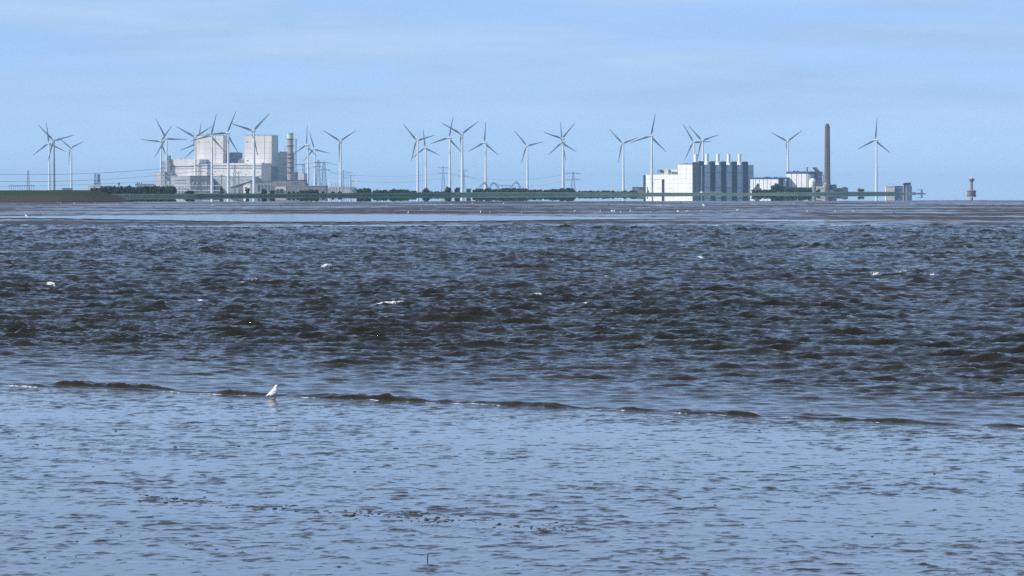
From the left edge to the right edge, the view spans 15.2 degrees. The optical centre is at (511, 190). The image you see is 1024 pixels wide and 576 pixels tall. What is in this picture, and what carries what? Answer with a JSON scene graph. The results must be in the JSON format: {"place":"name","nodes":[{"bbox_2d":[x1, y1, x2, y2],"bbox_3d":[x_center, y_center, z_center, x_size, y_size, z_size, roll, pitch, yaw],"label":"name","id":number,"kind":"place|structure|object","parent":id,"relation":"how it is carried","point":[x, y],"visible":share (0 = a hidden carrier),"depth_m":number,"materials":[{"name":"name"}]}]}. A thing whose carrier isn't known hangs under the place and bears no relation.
{"place":"outdoors","nodes":[
{"label":"outdoors","id":0,"kind":"place"},
{"bbox_2d":[0,190,132,202],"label":"grassy embankment","id":1,"kind":"structure","parent":0,"point":[25,196],"depth_m":1670.27,"materials":[{"name":"green plant"}]},
{"bbox_2d":[0,171,194,181],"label":"power cable","id":2,"kind":"object","parent":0,"point":[76,180],"visible":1,"depth_m":6339.85,"materials":[{"name":"grey metal"}]},
{"bbox_2d":[0,165,194,174],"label":"power cable","id":3,"kind":"object","parent":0,"point":[82,173],"visible":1,"depth_m":6339.88,"materials":[{"name":"grey metal"}]},
{"bbox_2d":[88,185,110,189],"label":"white shed","id":4,"kind":"structure","parent":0,"point":[93,186],"depth_m":7600.00,"materials":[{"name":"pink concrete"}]},
{"bbox_2d":[11,179,190,186],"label":"power cable","id":5,"kind":"object","parent":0,"point":[87,184],"visible":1,"depth_m":6339.88,"materials":[{"name":"black metal"}]},
{"bbox_2d":[135,183,154,186],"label":"building","id":6,"kind":"structure","parent":0,"point":[141,185],"depth_m":7600.00,"materials":[{"name":"grey concrete"}]},
{"bbox_2d":[190,176,214,192],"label":"transformer house","id":7,"kind":"structure","parent":0,"point":[194,181],"depth_m":6852.83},
{"bbox_2d":[229,152,241,162],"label":"blue grey block","id":8,"kind":"structure","parent":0,"point":[235,157],"depth_m":6930.15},
{"bbox_2d":[244,134,277,165],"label":"boiler house","id":9,"kind":"structure","parent":0,"point":[267,148],"depth_m":6896.21,"materials":[{"name":"metal"}]},
{"bbox_2d":[261,162,277,182],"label":"bunker house","id":10,"kind":"structure","parent":0,"point":[266,171],"depth_m":6853.59,"materials":[{"name":"stone"}]},
{"bbox_2d":[271,180,307,185],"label":"coal shed","id":11,"kind":"structure","parent":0,"point":[289,183],"depth_m":6772.30,"materials":[{"name":"metal"}]},
{"bbox_2d":[272,186,327,192],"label":"building","id":12,"kind":"structure","parent":0,"point":[291,189],"depth_m":6748.65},
{"bbox_2d":[129,192,626,195],"bbox_3d":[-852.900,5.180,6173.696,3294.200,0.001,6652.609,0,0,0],"label":"land","id":13,"kind":"structure","parent":0,"point":[237,193],"depth_m":5817.24,"materials":[{"name":"green plant"}]},
{"bbox_2d":[9,185,34,189],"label":"cable gantry","id":14,"kind":"object","parent":13,"relation":"on","point":[24,186],"visible":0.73,"depth_m":7299.40,"materials":[{"name":"grey metal"}]},
{"bbox_2d":[33,123,65,189],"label":"wind turbine","id":15,"kind":"object","parent":13,"relation":"on","point":[49,184],"visible":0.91,"depth_m":7790.46,"materials":[{"name":"white metal"}]},
{"bbox_2d":[38,125,72,189],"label":"wind turbine","id":16,"kind":"object","parent":13,"relation":"on","point":[53,142],"visible":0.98,"depth_m":7347.68,"materials":[{"name":"white metal"}]},
{"bbox_2d":[61,140,83,187],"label":"wind turbine","id":17,"kind":"object","parent":13,"relation":"on","point":[71,161],"visible":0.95,"depth_m":8616.80,"materials":[{"name":"white metal"}]},
{"bbox_2d":[94,174,100,184],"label":"lifting rig","id":18,"kind":"object","parent":13,"relation":"on","point":[97,180],"visible":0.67,"depth_m":8197.97,"materials":[{"name":"grey metal"}]},
{"bbox_2d":[98,186,106,192],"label":"bush","id":19,"kind":"object","parent":13,"relation":"on","point":[102,189],"visible":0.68,"depth_m":3197.66,"materials":[{"name":"green plant"}]},
{"bbox_2d":[107,186,113,193],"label":"bush","id":20,"kind":"object","parent":13,"relation":"on","point":[110,190],"visible":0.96,"depth_m":3198.49,"materials":[{"name":"green plant"}]},
{"bbox_2d":[115,186,120,193],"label":"bush","id":21,"kind":"object","parent":13,"relation":"on","point":[117,190],"visible":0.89,"depth_m":3243.96,"materials":[{"name":"green plant"}]},
{"bbox_2d":[126,185,130,193],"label":"bush","id":22,"kind":"object","parent":13,"relation":"on","point":[128,189],"visible":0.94,"depth_m":3225.65,"materials":[{"name":"green plant"}]},
{"bbox_2d":[132,186,139,193],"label":"bush","id":23,"kind":"object","parent":13,"relation":"on","point":[136,190],"visible":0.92,"depth_m":3242.95,"materials":[{"name":"green plant"}]},
{"bbox_2d":[144,186,149,193],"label":"bush","id":24,"kind":"object","parent":13,"relation":"on","point":[146,188],"visible":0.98,"depth_m":3312.56,"materials":[{"name":"green plant"}]},
{"bbox_2d":[148,186,154,193],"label":"bush","id":25,"kind":"object","parent":13,"relation":"on","point":[151,190],"visible":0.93,"depth_m":3309.32,"materials":[{"name":"green plant"}]},
{"bbox_2d":[141,127,170,171],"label":"wind turbine","id":26,"kind":"object","parent":13,"relation":"on","point":[162,147],"visible":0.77,"depth_m":7512.81,"materials":[{"name":"white metal"}]},
{"bbox_2d":[157,186,162,193],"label":"bush","id":27,"kind":"object","parent":13,"relation":"on","point":[160,190],"visible":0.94,"depth_m":3291.48,"materials":[{"name":"green plant"}]},
{"bbox_2d":[161,161,165,186],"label":"boiler scaffold","id":28,"kind":"object","parent":13,"relation":"on","point":[163,175],"visible":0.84,"depth_m":6886.91,"materials":[{"name":"grey metal"}]},
{"bbox_2d":[155,172,173,187],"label":"grey shed","id":29,"kind":"structure","parent":13,"relation":"on","point":[157,180],"depth_m":6897.81,"materials":[{"name":"grey concrete"}]},
{"bbox_2d":[167,156,171,171],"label":"stair tower","id":30,"kind":"structure","parent":13,"relation":"on","point":[169,165],"depth_m":6912.01,"materials":[{"name":"grey concrete"}]},
{"bbox_2d":[166,186,174,193],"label":"bush","id":31,"kind":"object","parent":13,"relation":"on","point":[170,190],"visible":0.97,"depth_m":3283.20,"materials":[{"name":"green plant"}]},
{"bbox_2d":[155,120,186,171],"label":"wind turbine","id":32,"kind":"object","parent":13,"relation":"on","point":[163,133],"visible":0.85,"depth_m":7065.83,"materials":[{"name":"white metal"}]},
{"bbox_2d":[184,190,194,193],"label":"bush","id":33,"kind":"object","parent":13,"relation":"on","point":[189,192],"visible":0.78,"depth_m":3302.99,"materials":[{"name":"green plant"}]},
{"bbox_2d":[176,126,211,175],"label":"wind turbine","id":34,"kind":"object","parent":13,"relation":"on","point":[195,161],"visible":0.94,"depth_m":6885.45,"materials":[{"name":"white metal"}]},
{"bbox_2d":[176,183,219,192],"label":"substation","id":35,"kind":"object","parent":13,"relation":"on","point":[195,190],"visible":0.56,"depth_m":6700.94,"materials":[{"name":"metal"}]},
{"bbox_2d":[194,163,204,192],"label":"power pylon","id":36,"kind":"object","parent":13,"relation":"on","point":[200,171],"visible":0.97,"depth_m":6348.95,"materials":[{"name":"grey metal"}]},
{"bbox_2d":[192,116,224,192],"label":"wind turbine","id":37,"kind":"object","parent":13,"relation":"on","point":[212,138],"visible":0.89,"depth_m":6674.59,"materials":[{"name":"white metal"}]},
{"bbox_2d":[196,135,227,162],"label":"boiler house","id":38,"kind":"structure","parent":13,"relation":"on","point":[203,148],"depth_m":6924.57,"materials":[{"name":"metal"}]},
{"bbox_2d":[169,176,258,192],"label":"annex building","id":39,"kind":"structure","parent":13,"relation":"on","point":[178,182],"depth_m":6862.67,"materials":[{"name":"grey concrete"}]},
{"bbox_2d":[171,159,260,182],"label":"turbine hall","id":40,"kind":"structure","parent":13,"relation":"on","point":[180,169],"depth_m":6890.24,"materials":[{"name":"white metal"}]},
{"bbox_2d":[206,112,237,192],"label":"wind turbine","id":41,"kind":"object","parent":13,"relation":"on","point":[228,170],"visible":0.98,"depth_m":6389.61,"materials":[{"name":"white metal"}]},
{"bbox_2d":[232,165,238,192],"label":"power pylon","id":42,"kind":"object","parent":13,"relation":"on","point":[234,167],"visible":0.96,"depth_m":6398.67,"materials":[{"name":"grey metal"}]},
{"bbox_2d":[230,113,269,192],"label":"wind turbine","id":43,"kind":"object","parent":13,"relation":"on","point":[254,147],"visible":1,"depth_m":6147.77,"materials":[{"name":"white metal"}]},
{"bbox_2d":[230,181,272,192],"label":"warehouse","id":44,"kind":"structure","parent":13,"relation":"on","point":[267,187],"depth_m":6734.76,"materials":[{"name":"white metal"}]},
{"bbox_2d":[275,186,286,192],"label":"beige gatehouse","id":45,"kind":"object","parent":13,"relation":"on","point":[280,189],"visible":0.91,"depth_m":6740.27,"materials":[{"name":"pink concrete"}]},
{"bbox_2d":[278,151,294,179],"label":"coal bunker","id":46,"kind":"object","parent":13,"relation":"on","point":[282,161],"visible":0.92,"depth_m":6919.55},
{"bbox_2d":[287,133,296,179],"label":"lattice stack","id":47,"kind":"object","parent":13,"relation":"on","point":[290,162],"visible":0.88,"depth_m":6855.57,"materials":[{"name":"metal"}]},
{"bbox_2d":[291,172,306,179],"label":"duct house","id":48,"kind":"structure","parent":13,"relation":"on","point":[298,176],"depth_m":6843.84,"materials":[{"name":"grey metal"}]},
{"bbox_2d":[296,135,315,185],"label":"wind turbine","id":49,"kind":"object","parent":13,"relation":"on","point":[307,145],"visible":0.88,"depth_m":8089.64,"materials":[{"name":"white metal"}]},
{"bbox_2d":[303,132,327,185],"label":"wind turbine","id":50,"kind":"object","parent":13,"relation":"on","point":[314,149],"visible":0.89,"depth_m":8872.43,"materials":[{"name":"white metal"}]},
{"bbox_2d":[314,160,322,185],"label":"power pylon","id":51,"kind":"object","parent":13,"relation":"on","point":[318,172],"visible":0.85,"depth_m":6998.63,"materials":[{"name":"grey metal"}]},
{"bbox_2d":[318,162,329,185],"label":"power pylon","id":52,"kind":"object","parent":13,"relation":"on","point":[323,174],"visible":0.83,"depth_m":6997.58,"materials":[{"name":"grey metal"}]},
{"bbox_2d":[323,130,354,186],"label":"wind turbine","id":53,"kind":"object","parent":13,"relation":"on","point":[340,152],"visible":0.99,"depth_m":7424.29,"materials":[{"name":"white metal"}]},
{"bbox_2d":[328,179,356,192],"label":"building","id":54,"kind":"structure","parent":13,"relation":"on","point":[346,189],"depth_m":7350.50,"materials":[{"name":"grey metal"}]},
{"bbox_2d":[363,188,369,192],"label":"bush","id":55,"kind":"object","parent":13,"relation":"on","point":[365,190],"visible":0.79,"depth_m":3826.37,"materials":[{"name":"green plant"}]},
{"bbox_2d":[403,124,433,191],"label":"wind turbine","id":56,"kind":"object","parent":13,"relation":"on","point":[416,140],"visible":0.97,"depth_m":7338.02,"materials":[{"name":"white metal"}]},
{"bbox_2d":[414,130,438,187],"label":"wind turbine","id":57,"kind":"object","parent":13,"relation":"on","point":[426,148],"visible":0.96,"depth_m":8590.99,"materials":[{"name":"white metal"}]},
{"bbox_2d":[437,166,448,191],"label":"power pylon","id":58,"kind":"object","parent":13,"relation":"on","point":[443,167],"visible":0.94,"depth_m":7298.83,"materials":[{"name":"grey metal"}]},
{"bbox_2d":[430,119,460,187],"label":"wind turbine","id":59,"kind":"object","parent":13,"relation":"on","point":[451,141],"visible":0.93,"depth_m":6960.68,"materials":[{"name":"white metal"}]},
{"bbox_2d":[444,186,451,191],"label":"tree","id":60,"kind":"object","parent":13,"relation":"on","point":[448,189],"visible":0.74,"depth_m":4189.55,"materials":[{"name":"green plant"}]},
{"bbox_2d":[442,122,476,191],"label":"wind turbine","id":61,"kind":"object","parent":13,"relation":"on","point":[462,169],"visible":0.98,"depth_m":6499.23,"materials":[{"name":"white metal"}]},
{"bbox_2d":[468,121,496,189],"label":"wind turbine","id":62,"kind":"object","parent":13,"relation":"on","point":[485,180],"visible":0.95,"depth_m":7674.98,"materials":[{"name":"white metal"}]},
{"bbox_2d":[516,133,541,189],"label":"wind turbine","id":63,"kind":"object","parent":13,"relation":"on","point":[527,184],"visible":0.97,"depth_m":8195.10,"materials":[{"name":"white metal"}]},
{"bbox_2d":[544,123,574,188],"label":"wind turbine","id":64,"kind":"object","parent":13,"relation":"on","point":[563,151],"visible":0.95,"depth_m":7082.02,"materials":[{"name":"white metal"}]},
{"bbox_2d":[551,122,574,184],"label":"wind turbine","id":65,"kind":"object","parent":13,"relation":"on","point":[558,145],"visible":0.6,"depth_m":7675.80,"materials":[{"name":"white metal"}]},
{"bbox_2d":[565,172,580,191],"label":"power pylon","id":66,"kind":"object","parent":13,"relation":"on","point":[573,178],"visible":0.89,"depth_m":6899.07,"materials":[{"name":"grey metal"}]},
{"bbox_2d":[609,129,638,190],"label":"wind turbine","id":67,"kind":"object","parent":13,"relation":"on","point":[623,180],"visible":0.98,"depth_m":7769.34,"materials":[{"name":"white metal"}]},
{"bbox_2d":[630,113,665,192],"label":"wind turbine","id":68,"kind":"object","parent":13,"relation":"on","point":[651,183],"visible":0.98,"depth_m":6730.06,"materials":[{"name":"white metal"}]},
{"bbox_2d":[683,124,711,161],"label":"wind turbine","id":69,"kind":"object","parent":13,"relation":"on","point":[694,142],"visible":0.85,"depth_m":7584.46,"materials":[{"name":"white metal"}]},
{"bbox_2d":[643,154,753,192],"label":"white plant","id":70,"kind":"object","parent":13,"relation":"on","point":[707,176],"visible":0.98,"depth_m":6946.53,"materials":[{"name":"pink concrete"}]},
{"bbox_2d":[689,126,716,160],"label":"wind turbine","id":71,"kind":"object","parent":13,"relation":"on","point":[702,141],"visible":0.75,"depth_m":7338.90,"materials":[{"name":"white metal"}]},
{"bbox_2d":[753,183,761,190],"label":"grey pump house","id":72,"kind":"structure","parent":13,"relation":"on","point":[757,186],"depth_m":5380.00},
{"bbox_2d":[750,177,788,192],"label":"long hall","id":73,"kind":"structure","parent":13,"relation":"on","point":[766,183],"depth_m":6501.34,"materials":[{"name":"white metal"}]},
{"bbox_2d":[773,183,781,192],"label":"tree","id":74,"kind":"object","parent":13,"relation":"on","point":[778,187],"visible":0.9,"depth_m":5182.14,"materials":[{"name":"green plant"}]},
{"bbox_2d":[771,131,800,171],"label":"wind turbine","id":75,"kind":"object","parent":13,"relation":"on","point":[787,144],"visible":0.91,"depth_m":7463.46,"materials":[{"name":"white metal"}]},
{"bbox_2d":[809,178,815,191],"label":"domed silo","id":76,"kind":"object","parent":13,"relation":"on","point":[812,182],"visible":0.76,"depth_m":6375.10,"materials":[{"name":"white metal"}]},
{"bbox_2d":[815,181,823,191],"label":"boiler annex","id":77,"kind":"object","parent":13,"relation":"on","point":[819,185],"visible":0.71,"depth_m":6368.00,"materials":[{"name":"grey concrete"}]},
{"bbox_2d":[824,124,830,191],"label":"brown chimney","id":78,"kind":"object","parent":13,"relation":"on","point":[827,159],"visible":0.96,"depth_m":6445.95,"materials":[{"name":"concrete"}]},
{"bbox_2d":[828,184,836,191],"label":"dark shed","id":79,"kind":"structure","parent":13,"relation":"on","point":[832,188],"depth_m":6436.00,"materials":[{"name":"grey metal"}]},
{"bbox_2d":[837,187,847,191],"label":"dark shed","id":80,"kind":"structure","parent":13,"relation":"on","point":[843,189],"depth_m":6441.00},
{"bbox_2d":[858,122,889,191],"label":"wind turbine","id":81,"kind":"object","parent":13,"relation":"on","point":[876,173],"visible":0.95,"depth_m":7291.03,"materials":[{"name":"white metal"}]},
{"bbox_2d":[902,183,911,193],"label":"dark silo tower","id":82,"kind":"structure","parent":13,"relation":"on","point":[907,187],"depth_m":5500.00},
{"bbox_2d":[112,192,909,196],"bbox_3d":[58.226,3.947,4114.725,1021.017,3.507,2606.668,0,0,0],"label":"dike","id":83,"kind":"structure","parent":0,"point":[378,194],"depth_m":4154.87,"materials":[{"name":"green plant"}]},
{"bbox_2d":[0,223,1023,429],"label":"channel water","id":84,"kind":"structure","parent":0,"point":[922,325],"depth_m":160.86,"materials":[{"name":"blue liquid"}]},
{"bbox_2d":[0,387,1023,575],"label":"foreshore mud","id":85,"kind":"structure","parent":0,"point":[855,490],"depth_m":67.07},
{"bbox_2d":[266,385,278,396],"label":"gull","id":86,"kind":"object","parent":85,"relation":"on","point":[273,391],"visible":1,"depth_m":99.64,"materials":[{"name":"white"}]},
{"bbox_2d":[9,430,999,568],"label":"mud clods","id":87,"kind":"object","parent":85,"relation":"on","point":[156,497],"visible":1,"depth_m":62.03,"materials":[{"name":"soil"}]},
{"bbox_2d":[0,200,1023,225],"bbox_3d":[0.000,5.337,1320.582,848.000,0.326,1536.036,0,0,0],"label":"tidal flat","id":88,"kind":"structure","parent":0,"point":[967,212],"depth_m":959.91,"materials":[{"name":"grey sand"}]},
{"bbox_2d":[128,225,484,226],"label":"tidal pool","id":89,"kind":"structure","parent":88,"relation":"on","point":[293,225],"depth_m":567.01,"materials":[{"name":"blue liquid"}]},
{"bbox_2d":[0,214,676,221],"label":"tidal pool","id":90,"kind":"structure","parent":88,"relation":"on","point":[314,218],"depth_m":732.45,"materials":[{"name":"blue liquid"}]},
{"bbox_2d":[0,191,1023,225],"bbox_3d":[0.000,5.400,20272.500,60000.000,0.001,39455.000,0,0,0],"label":"sea","id":91,"kind":"structure","parent":0,"point":[978,195],"depth_m":2462.89,"materials":[{"name":"blue liquid"}]},
{"bbox_2d":[0,0,1023,190],"label":"sky","id":92,"kind":"structure","parent":0,"point":[941,82],"materials":[{"name":"blue"}]},
{"bbox_2d":[632,187,642,192],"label":"grey building","id":93,"kind":"structure","parent":0,"point":[639,189],"depth_m":7150.00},
{"bbox_2d":[786,167,823,188],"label":"hall","id":94,"kind":"structure","parent":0,"point":[799,179],"depth_m":6488.25,"materials":[{"name":"metal"}]},
{"bbox_2d":[885,183,894,191],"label":"beige box building","id":95,"kind":"structure","parent":0,"point":[889,188],"depth_m":5500.00,"materials":[{"name":"pink concrete"}]},
{"bbox_2d":[895,186,902,192],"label":"dark blue block","id":96,"kind":"structure","parent":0,"point":[898,188],"depth_m":5502.00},
{"label":"seabed","id":97,"kind":"structure","parent":0,"visible":0},
{"bbox_2d":[967,175,975,193],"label":"radar tower","id":98,"kind":"structure","parent":97,"relation":"on","point":[971,190],"depth_m":5846.93,"materials":[{"name":"concrete"}]}
]}

